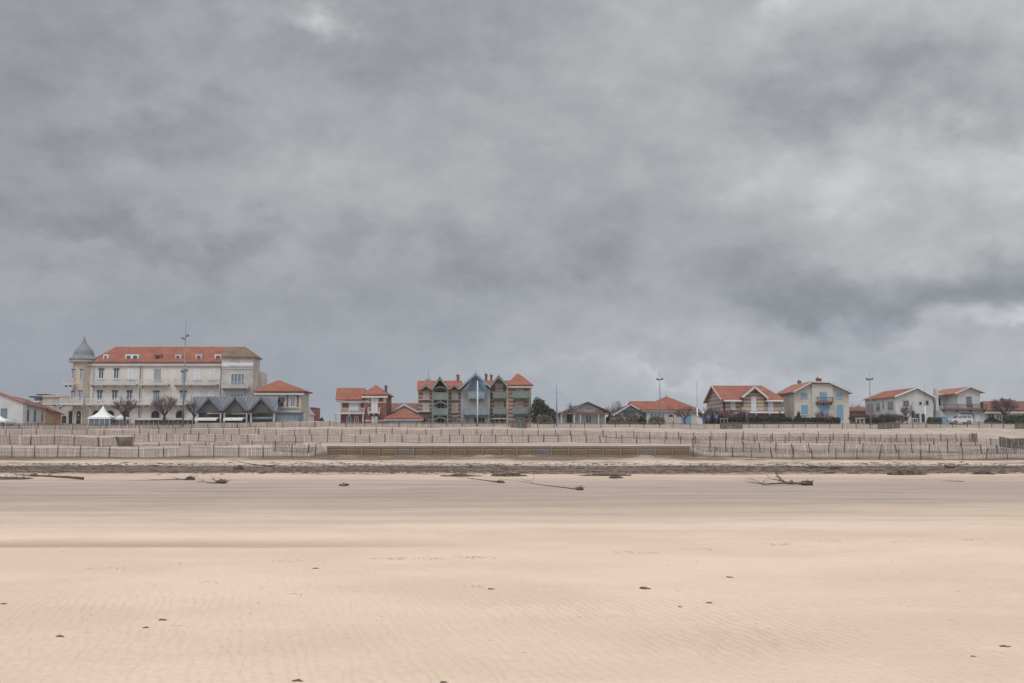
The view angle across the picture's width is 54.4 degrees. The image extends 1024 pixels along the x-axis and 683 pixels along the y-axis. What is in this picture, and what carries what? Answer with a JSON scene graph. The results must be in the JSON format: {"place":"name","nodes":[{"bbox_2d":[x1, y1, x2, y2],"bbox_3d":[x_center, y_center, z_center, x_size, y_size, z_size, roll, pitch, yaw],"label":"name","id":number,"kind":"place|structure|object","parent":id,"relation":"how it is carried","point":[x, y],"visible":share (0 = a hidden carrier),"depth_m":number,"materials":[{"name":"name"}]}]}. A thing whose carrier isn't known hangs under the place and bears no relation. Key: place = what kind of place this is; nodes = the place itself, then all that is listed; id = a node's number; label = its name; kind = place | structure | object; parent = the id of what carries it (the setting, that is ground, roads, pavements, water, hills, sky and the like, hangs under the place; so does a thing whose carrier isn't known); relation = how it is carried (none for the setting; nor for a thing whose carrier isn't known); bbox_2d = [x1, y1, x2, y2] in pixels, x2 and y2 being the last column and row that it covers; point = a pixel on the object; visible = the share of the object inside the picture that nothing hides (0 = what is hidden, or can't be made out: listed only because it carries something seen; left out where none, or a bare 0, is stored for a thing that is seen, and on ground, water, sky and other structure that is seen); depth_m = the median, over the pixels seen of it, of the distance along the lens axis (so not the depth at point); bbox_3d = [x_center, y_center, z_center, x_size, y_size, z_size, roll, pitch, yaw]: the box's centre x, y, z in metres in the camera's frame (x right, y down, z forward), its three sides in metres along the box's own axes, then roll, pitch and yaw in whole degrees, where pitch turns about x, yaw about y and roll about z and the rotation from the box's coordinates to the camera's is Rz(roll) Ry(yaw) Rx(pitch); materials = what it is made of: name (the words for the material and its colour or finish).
{"place":"outdoors","nodes":[
{"label":"outdoors","id":0,"kind":"place"},
{"bbox_2d":[0,421,1023,682],"bbox_3d":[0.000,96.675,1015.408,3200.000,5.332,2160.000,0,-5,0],"label":"sand beach","id":1,"kind":"structure","parent":0,"point":[560,573],"depth_m":17.17,"materials":[{"name":"sand"}]},
{"bbox_2d":[0,416,14,425],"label":"pagoda tent","id":2,"kind":"object","parent":1,"relation":"on","point":[2,420],"visible":0.8,"depth_m":151.94,"materials":[{"name":"white fabric"}]},
{"bbox_2d":[0,392,27,424],"bbox_3d":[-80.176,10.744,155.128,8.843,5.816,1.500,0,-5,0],"label":"white house","id":3,"kind":"structure","parent":1,"relation":"on","point":[12,408],"depth_m":154.71,"materials":[{"name":"paint"}]},
{"bbox_2d":[1,408,6,418],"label":"window","id":4,"kind":"structure","parent":3,"relation":"in","point":[3,410],"depth_m":154.62,"materials":[{"name":"white glass"}]},
{"bbox_2d":[0,475,33,479],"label":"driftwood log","id":5,"kind":"object","parent":1,"relation":"on","point":[11,477],"visible":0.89,"depth_m":50.69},
{"bbox_2d":[13,396,47,424],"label":"terraced house","id":6,"kind":"structure","parent":1,"relation":"on","point":[35,412],"depth_m":159.76,"materials":[{"name":"paint"}]},
{"bbox_2d":[29,394,51,403],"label":"modern block","id":7,"kind":"structure","parent":1,"relation":"on","point":[38,399],"depth_m":184.74,"materials":[{"name":"paint"}]},
{"bbox_2d":[34,402,63,424],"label":"boarded house","id":8,"kind":"structure","parent":1,"relation":"on","point":[52,416],"depth_m":166.13,"materials":[{"name":"wood"}]},
{"bbox_2d":[15,474,83,479],"bbox_3d":[-23.307,6.835,50.189,3.394,0.278,0.184,0,-5,-3],"label":"driftwood log","id":9,"kind":"object","parent":1,"relation":"on","point":[72,477],"visible":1,"depth_m":50.18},
{"bbox_2d":[42,395,70,424],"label":"flat roofed building","id":10,"kind":"structure","parent":1,"relation":"on","point":[52,401],"depth_m":171.69,"materials":[{"name":"paint"}]},
{"bbox_2d":[0,434,116,446],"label":"slat fence","id":11,"kind":"object","parent":1,"relation":"on","point":[47,439],"visible":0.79,"depth_m":112.47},
{"bbox_2d":[88,406,115,425],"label":"pagoda tent","id":12,"kind":"object","parent":1,"relation":"on","point":[102,416],"visible":0.84,"depth_m":151.34,"materials":[{"name":"white fabric"}]},
{"bbox_2d":[112,415,131,424],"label":"pagoda tent","id":13,"kind":"object","parent":1,"relation":"on","point":[118,419],"visible":0.74,"depth_m":153.11,"materials":[{"name":"white fabric"}]},
{"bbox_2d":[114,436,132,446],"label":"slat fence","id":14,"kind":"object","parent":1,"relation":"on","point":[125,443],"visible":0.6,"depth_m":111.59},
{"bbox_2d":[0,422,248,428],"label":"slat fence","id":15,"kind":"object","parent":1,"relation":"on","point":[18,426],"visible":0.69,"depth_m":146.19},
{"bbox_2d":[111,394,140,424],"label":"bare tree","id":16,"kind":"object","parent":1,"relation":"on","point":[128,405],"visible":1,"depth_m":151.86,"materials":[{"name":"brown plant"}]},
{"bbox_2d":[0,427,257,435],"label":"slat fence","id":17,"kind":"object","parent":1,"relation":"on","point":[108,432],"visible":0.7,"depth_m":132.65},
{"bbox_2d":[0,444,323,457],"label":"slat fence","id":18,"kind":"object","parent":1,"relation":"on","point":[58,454],"visible":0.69,"depth_m":99.43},
{"bbox_2d":[60,336,267,424],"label":"hotel","id":19,"kind":"structure","parent":1,"relation":"on","point":[146,375],"depth_m":164.92,"materials":[{"name":"paint"}]},
{"bbox_2d":[67,410,73,423],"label":"window","id":20,"kind":"structure","parent":19,"relation":"in","point":[70,420],"depth_m":163.59,"materials":[{"name":"paint"}]},
{"bbox_2d":[75,410,81,423],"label":"window","id":21,"kind":"structure","parent":19,"relation":"in","point":[79,412],"depth_m":163.59,"materials":[{"name":"paint"}]},
{"bbox_2d":[96,390,102,401],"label":"window","id":22,"kind":"structure","parent":19,"relation":"in","point":[99,392],"depth_m":164.83,"materials":[{"name":"glass"}]},
{"bbox_2d":[98,368,103,378],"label":"window","id":23,"kind":"structure","parent":19,"relation":"in","point":[100,370],"depth_m":165.20,"materials":[{"name":"glass"}]},
{"bbox_2d":[113,368,118,378],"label":"window","id":24,"kind":"structure","parent":19,"relation":"in","point":[116,370],"depth_m":165.20,"materials":[{"name":"glass"}]},
{"bbox_2d":[150,410,160,417],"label":"window","id":25,"kind":"structure","parent":19,"relation":"in","point":[153,415],"depth_m":164.55,"materials":[{"name":"glass"}]},
{"bbox_2d":[175,409,184,417],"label":"window","id":26,"kind":"structure","parent":19,"relation":"in","point":[178,414],"depth_m":164.55,"materials":[{"name":"glass"}]},
{"bbox_2d":[179,390,186,401],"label":"window","id":27,"kind":"structure","parent":19,"relation":"in","point":[181,391],"depth_m":164.83,"materials":[{"name":"glass"}]},
{"bbox_2d":[230,373,244,384],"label":"window","id":28,"kind":"structure","parent":19,"relation":"in","point":[237,378],"depth_m":163.91,"materials":[{"name":"glass"}]},
{"bbox_2d":[150,392,177,424],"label":"bare tree","id":29,"kind":"object","parent":1,"relation":"on","point":[171,400],"visible":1,"depth_m":151.31,"materials":[{"name":"brown plant"}]},
{"bbox_2d":[133,418,194,424],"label":"terrace canopy","id":30,"kind":"object","parent":1,"relation":"on","point":[144,421],"visible":0.73,"depth_m":152.30,"materials":[{"name":"fabric"}]},
{"bbox_2d":[134,475,194,480],"bbox_3d":[-17.587,6.778,49.546,3.577,0.317,0.881,1,-5,-8],"label":"driftwood branch","id":31,"kind":"object","parent":1,"relation":"on","point":[190,478],"visible":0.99,"depth_m":49.86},
{"bbox_2d":[181,329,188,425],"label":"lamp mast","id":32,"kind":"object","parent":1,"relation":"on","point":[184,371],"visible":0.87,"depth_m":149.05,"materials":[{"name":"metal"}]},
{"bbox_2d":[185,397,203,423],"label":"bare tree","id":33,"kind":"object","parent":1,"relation":"on","point":[193,405],"visible":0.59,"depth_m":154.87,"materials":[{"name":"brown plant"}]},
{"bbox_2d":[197,475,229,483],"bbox_3d":[-14.133,6.416,46.621,1.802,0.514,0.452,0,-5,3],"label":"driftwood branch","id":34,"kind":"object","parent":1,"relation":"on","point":[221,481],"visible":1,"depth_m":46.50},
{"bbox_2d":[131,440,302,446],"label":"slat fence","id":35,"kind":"object","parent":1,"relation":"on","point":[181,444],"visible":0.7,"depth_m":109.64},
{"bbox_2d":[194,396,283,422],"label":"market pavilion","id":36,"kind":"structure","parent":1,"relation":"on","point":[230,405],"depth_m":152.72,"materials":[{"name":"metal"}]},
{"bbox_2d":[253,380,312,421],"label":"yellow house","id":37,"kind":"structure","parent":1,"relation":"on","point":[295,399],"depth_m":159.81,"materials":[{"name":"orange ceramic"}]},
{"bbox_2d":[277,412,304,421],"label":"blue kiosk","id":38,"kind":"object","parent":1,"relation":"on","point":[289,416],"visible":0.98,"depth_m":153.56,"materials":[{"name":"glass"}]},
{"bbox_2d":[273,441,321,452],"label":"slat fence","id":39,"kind":"object","parent":1,"relation":"on","point":[299,445],"visible":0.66,"depth_m":102.86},
{"bbox_2d":[310,407,319,420],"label":"brick block","id":40,"kind":"structure","parent":1,"relation":"on","point":[316,411],"depth_m":180.24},
{"bbox_2d":[334,384,393,422],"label":"brick villa","id":41,"kind":"object","parent":1,"relation":"on","point":[363,405],"visible":0.94,"depth_m":157.31,"materials":[{"name":"orange ceramic"}]},
{"bbox_2d":[131,433,601,442],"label":"slat fence","id":42,"kind":"object","parent":1,"relation":"on","point":[543,436],"visible":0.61,"depth_m":118.88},
{"bbox_2d":[249,420,529,427],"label":"slat fence","id":43,"kind":"object","parent":1,"relation":"on","point":[399,424],"visible":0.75,"depth_m":146.68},
{"bbox_2d":[383,409,424,423],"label":"pavilion","id":44,"kind":"structure","parent":1,"relation":"on","point":[403,415],"depth_m":155.53,"materials":[{"name":"tile"}]},
{"bbox_2d":[391,403,417,413],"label":"gabled house","id":45,"kind":"structure","parent":1,"relation":"on","point":[396,407],"depth_m":166.02,"materials":[{"name":"orange tile"}]},
{"bbox_2d":[258,428,600,435],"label":"slat fence","id":46,"kind":"object","parent":1,"relation":"on","point":[290,432],"visible":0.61,"depth_m":130.56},
{"bbox_2d":[441,473,480,476],"bbox_3d":[-2.698,7.369,54.736,2.562,0.354,1.355,2,-6,-18],"label":"seaweed mound","id":47,"kind":"object","parent":1,"relation":"on","point":[460,475],"visible":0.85,"depth_m":54.42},
{"bbox_2d":[417,371,532,423],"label":"gabled villa","id":48,"kind":"object","parent":1,"relation":"on","point":[500,399],"visible":0.96,"depth_m":157.83,"materials":[{"name":"paint"}]},
{"bbox_2d":[474,417,484,423],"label":"window","id":49,"kind":"structure","parent":48,"relation":"in","point":[480,419],"depth_m":157.29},
{"bbox_2d":[327,446,689,456],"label":"retaining wall","id":50,"kind":"structure","parent":1,"relation":"on","point":[500,452],"depth_m":99.72,"materials":[{"name":"wood"}]},
{"bbox_2d":[491,472,526,476],"bbox_3d":[-0.152,7.369,54.721,2.122,0.414,1.153,0,-5,0],"label":"seaweed mound","id":51,"kind":"object","parent":1,"relation":"on","point":[509,474],"visible":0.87,"depth_m":54.46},
{"bbox_2d":[0,461,1023,475],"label":"seaweed wrack","id":52,"kind":"object","parent":1,"relation":"on","point":[687,469],"visible":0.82,"depth_m":65.59,"materials":[{"name":"plant"}]},
{"bbox_2d":[510,421,526,427],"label":"slat fence","id":53,"kind":"object","parent":1,"relation":"on","point":[520,424],"visible":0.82,"depth_m":145.11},
{"bbox_2d":[61,518,1007,623],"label":"seaweed crumbs","id":54,"kind":"object","parent":1,"relation":"on","point":[563,535],"visible":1,"depth_m":17.99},
{"bbox_2d":[503,465,583,489],"bbox_3d":[0.998,5.644,42.563,2.088,1.289,4.825,3,-6,-29],"label":"driftwood branch","id":55,"kind":"object","parent":1,"relation":"on","point":[579,488],"visible":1,"depth_m":41.20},
{"bbox_2d":[530,397,557,423],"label":"pine bush","id":56,"kind":"object","parent":1,"relation":"on","point":[539,406],"visible":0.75,"depth_m":155.49,"materials":[{"name":"green plant"}]},
{"bbox_2d":[536,414,552,423],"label":"shrub","id":57,"kind":"object","parent":1,"relation":"on","point":[541,419],"visible":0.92,"depth_m":152.85,"materials":[{"name":"green plant"}]},
{"bbox_2d":[557,402,609,423],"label":"white house","id":58,"kind":"structure","parent":1,"relation":"on","point":[588,412],"depth_m":155.54,"materials":[{"name":"paint"}]},
{"bbox_2d":[578,472,630,475],"bbox_3d":[5.086,7.398,55.132,3.040,0.322,0.975,1,-5,-9],"label":"seaweed mound","id":59,"kind":"object","parent":1,"relation":"on","point":[600,474],"visible":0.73,"depth_m":54.88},
{"bbox_2d":[605,401,622,414],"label":"bare tree","id":60,"kind":"object","parent":1,"relation":"on","point":[612,409],"visible":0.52,"depth_m":168.86,"materials":[{"name":"brown plant"}]},
{"bbox_2d":[609,413,624,423],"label":"shrub","id":61,"kind":"object","parent":1,"relation":"on","point":[618,418],"visible":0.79,"depth_m":152.76,"materials":[{"name":"green plant"}]},
{"bbox_2d":[610,404,645,420],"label":"dark gabled house","id":62,"kind":"structure","parent":1,"relation":"on","point":[630,409],"depth_m":157.61,"materials":[{"name":"paint"}]},
{"bbox_2d":[524,421,732,428],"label":"slat fence","id":63,"kind":"object","parent":1,"relation":"on","point":[615,422],"visible":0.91,"depth_m":145.65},
{"bbox_2d":[625,413,638,423],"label":"shrub","id":64,"kind":"object","parent":1,"relation":"on","point":[632,417],"visible":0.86,"depth_m":153.16,"materials":[{"name":"green plant"}]},
{"bbox_2d":[613,401,653,411],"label":"orange roofed house","id":65,"kind":"structure","parent":1,"relation":"on","point":[638,404],"depth_m":172.24,"materials":[{"name":"tile"}]},
{"bbox_2d":[648,415,664,423],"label":"shrub","id":66,"kind":"object","parent":1,"relation":"on","point":[653,419],"visible":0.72,"depth_m":152.35,"materials":[{"name":"green plant"}]},
{"bbox_2d":[656,373,662,424],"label":"lamp mast","id":67,"kind":"object","parent":1,"relation":"on","point":[659,398],"visible":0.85,"depth_m":150.82,"materials":[{"name":"metal"}]},
{"bbox_2d":[639,394,699,423],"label":"hipped cream house","id":68,"kind":"structure","parent":1,"relation":"on","point":[669,405],"depth_m":155.56,"materials":[{"name":"orange ceramic"}]},
{"bbox_2d":[673,405,695,423],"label":"bare tree","id":69,"kind":"object","parent":1,"relation":"on","point":[679,413],"visible":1,"depth_m":152.04,"materials":[{"name":"brown plant"}]},
{"bbox_2d":[704,405,723,423],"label":"bare tree","id":70,"kind":"object","parent":1,"relation":"on","point":[709,411],"visible":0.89,"depth_m":153.41,"materials":[{"name":"brown plant"}]},
{"bbox_2d":[705,416,722,423],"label":"shrub","id":71,"kind":"object","parent":1,"relation":"on","point":[712,420],"visible":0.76,"depth_m":153.60,"materials":[{"name":"green plant"}]},
{"bbox_2d":[721,408,736,420],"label":"bare tree","id":72,"kind":"object","parent":1,"relation":"on","point":[727,413],"visible":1,"depth_m":152.70,"materials":[{"name":"brown plant"}]},
{"bbox_2d":[720,422,742,428],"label":"slat fence","id":73,"kind":"object","parent":1,"relation":"on","point":[729,425],"visible":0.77,"depth_m":145.10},
{"bbox_2d":[703,385,785,423],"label":"banded villa","id":74,"kind":"object","parent":1,"relation":"on","point":[760,401],"visible":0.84,"depth_m":159.70,"materials":[{"name":"orange brick"}]},
{"bbox_2d":[735,409,753,422],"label":"bare shrub","id":75,"kind":"object","parent":1,"relation":"on","point":[740,413],"visible":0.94,"depth_m":153.25,"materials":[{"name":"brown plant"}]},
{"bbox_2d":[728,416,792,423],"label":"hedge","id":76,"kind":"object","parent":1,"relation":"on","point":[776,420],"visible":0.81,"depth_m":152.68,"materials":[{"name":"green plant"}]},
{"bbox_2d":[747,471,812,484],"bbox_3d":[10.912,5.751,43.497,5.888,1.248,2.093,5,-8,-45],"label":"driftwood branch","id":77,"kind":"object","parent":1,"relation":"on","point":[807,482],"visible":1,"depth_m":44.62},
{"bbox_2d":[601,429,977,441],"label":"slat fence","id":78,"kind":"object","parent":1,"relation":"on","point":[772,434],"visible":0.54,"depth_m":126.68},
{"bbox_2d":[772,462,840,468],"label":"driftwood branch","id":79,"kind":"object","parent":1,"relation":"on","point":[835,467],"visible":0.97,"depth_m":65.61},
{"bbox_2d":[603,435,1019,445],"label":"slat fence","id":80,"kind":"object","parent":1,"relation":"on","point":[680,440],"visible":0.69,"depth_m":117.62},
{"bbox_2d":[776,377,852,423],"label":"blue shuttered villa","id":81,"kind":"object","parent":1,"relation":"on","point":[807,399],"visible":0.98,"depth_m":159.71,"materials":[{"name":"paint"}]},
{"bbox_2d":[793,417,840,423],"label":"hedge","id":82,"kind":"object","parent":1,"relation":"on","point":[833,420],"visible":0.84,"depth_m":152.91,"materials":[{"name":"green plant"}]},
{"bbox_2d":[814,411,835,421],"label":"bare shrub","id":83,"kind":"object","parent":1,"relation":"on","point":[818,415],"visible":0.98,"depth_m":152.74,"materials":[{"name":"brown plant"}]},
{"bbox_2d":[690,445,1023,459],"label":"slat fence","id":84,"kind":"object","parent":1,"relation":"on","point":[1021,453],"visible":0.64,"depth_m":98.88,"materials":[{"name":"wood"}]},
{"bbox_2d":[848,411,865,422],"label":"bare shrub","id":85,"kind":"object","parent":1,"relation":"on","point":[853,416],"visible":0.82,"depth_m":154.25,"materials":[{"name":"brown plant"}]},
{"bbox_2d":[693,439,1023,453],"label":"slat fence","id":86,"kind":"object","parent":1,"relation":"on","point":[699,444],"visible":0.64,"depth_m":102.87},
{"bbox_2d":[849,407,867,423],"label":"brick outbuilding","id":87,"kind":"structure","parent":1,"relation":"on","point":[859,410],"depth_m":165.60,"materials":[{"name":"ceramic"}]},
{"bbox_2d":[866,374,872,424],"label":"lamp mast","id":88,"kind":"object","parent":1,"relation":"on","point":[869,379],"visible":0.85,"depth_m":150.81,"materials":[{"name":"metal"}]},
{"bbox_2d":[720,420,1023,428],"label":"slat fence","id":89,"kind":"object","parent":1,"relation":"on","point":[842,425],"visible":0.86,"depth_m":145.84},
{"bbox_2d":[865,417,895,423],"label":"hedge","id":90,"kind":"object","parent":1,"relation":"on","point":[877,420],"visible":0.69,"depth_m":151.97,"materials":[{"name":"green plant"}]},
{"bbox_2d":[876,411,895,418],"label":"bare shrub","id":91,"kind":"object","parent":1,"relation":"on","point":[886,416],"visible":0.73,"depth_m":153.37,"materials":[{"name":"brown plant"}]},
{"bbox_2d":[879,422,899,428],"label":"slat fence","id":92,"kind":"object","parent":1,"relation":"on","point":[889,425],"visible":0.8,"depth_m":145.08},
{"bbox_2d":[863,387,935,423],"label":"white house","id":93,"kind":"structure","parent":1,"relation":"on","point":[891,401],"depth_m":157.88,"materials":[{"name":"paint"}]},
{"bbox_2d":[866,402,873,411],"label":"window","id":94,"kind":"structure","parent":93,"relation":"in","point":[872,403],"depth_m":168.04,"materials":[{"name":"glass"}]},
{"bbox_2d":[887,400,893,410],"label":"window","id":95,"kind":"structure","parent":93,"relation":"in","point":[890,404],"depth_m":159.57,"materials":[{"name":"paint"}]},
{"bbox_2d":[894,414,907,423],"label":"bare shrub","id":96,"kind":"object","parent":1,"relation":"on","point":[898,417],"visible":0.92,"depth_m":153.93,"materials":[{"name":"brown plant"}]},
{"bbox_2d":[887,469,927,474],"bbox_3d":[22.495,7.535,56.664,2.358,0.634,1.265,0,-5,0],"label":"seaweed mound","id":97,"kind":"object","parent":1,"relation":"on","point":[908,472],"visible":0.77,"depth_m":56.35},
{"bbox_2d":[900,403,915,423],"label":"bare tree","id":98,"kind":"object","parent":1,"relation":"on","point":[904,411],"visible":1,"depth_m":152.82,"materials":[{"name":"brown plant"}]},
{"bbox_2d":[926,417,941,423],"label":"hedge","id":99,"kind":"object","parent":1,"relation":"on","point":[933,420],"visible":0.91,"depth_m":152.19,"materials":[{"name":"green plant"}]},
{"bbox_2d":[930,386,986,423],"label":"house","id":100,"kind":"structure","parent":1,"relation":"on","point":[950,403],"depth_m":156.81,"materials":[{"name":"paint"}]},
{"bbox_2d":[947,415,972,423],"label":"parked car","id":101,"kind":"object","parent":1,"relation":"on","point":[956,419],"visible":0.84,"depth_m":150.97,"materials":[{"name":"white paint"}]},
{"bbox_2d":[973,470,994,474],"bbox_3d":[27.025,7.590,57.180,1.348,0.424,0.916,1,-6,-11],"label":"seaweed mound","id":102,"kind":"object","parent":1,"relation":"on","point":[981,472],"visible":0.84,"depth_m":56.98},
{"bbox_2d":[984,417,1001,423],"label":"shrub","id":103,"kind":"object","parent":1,"relation":"on","point":[992,419],"visible":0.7,"depth_m":154.16,"materials":[{"name":"green plant"}]},
{"bbox_2d":[980,398,1023,423],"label":"red roofed house","id":104,"kind":"structure","parent":1,"relation":"on","point":[999,416],"depth_m":164.60,"materials":[{"name":"ceramic"}]},
{"bbox_2d":[988,397,1021,417],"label":"bare tree","id":105,"kind":"object","parent":1,"relation":"on","point":[1008,405],"visible":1,"depth_m":154.55,"materials":[{"name":"brown plant"}]},
{"bbox_2d":[999,437,1023,448],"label":"slat fence","id":106,"kind":"object","parent":1,"relation":"on","point":[1002,442],"visible":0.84,"depth_m":110.97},
{"bbox_2d":[1002,414,1023,423],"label":"hedge","id":107,"kind":"object","parent":1,"relation":"on","point":[1010,419],"visible":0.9,"depth_m":152.09,"materials":[{"name":"green plant"}]},
{"bbox_2d":[0,0,1023,423],"label":"sky","id":108,"kind":"structure","parent":0,"point":[596,200],"materials":[{"name":"grey"}]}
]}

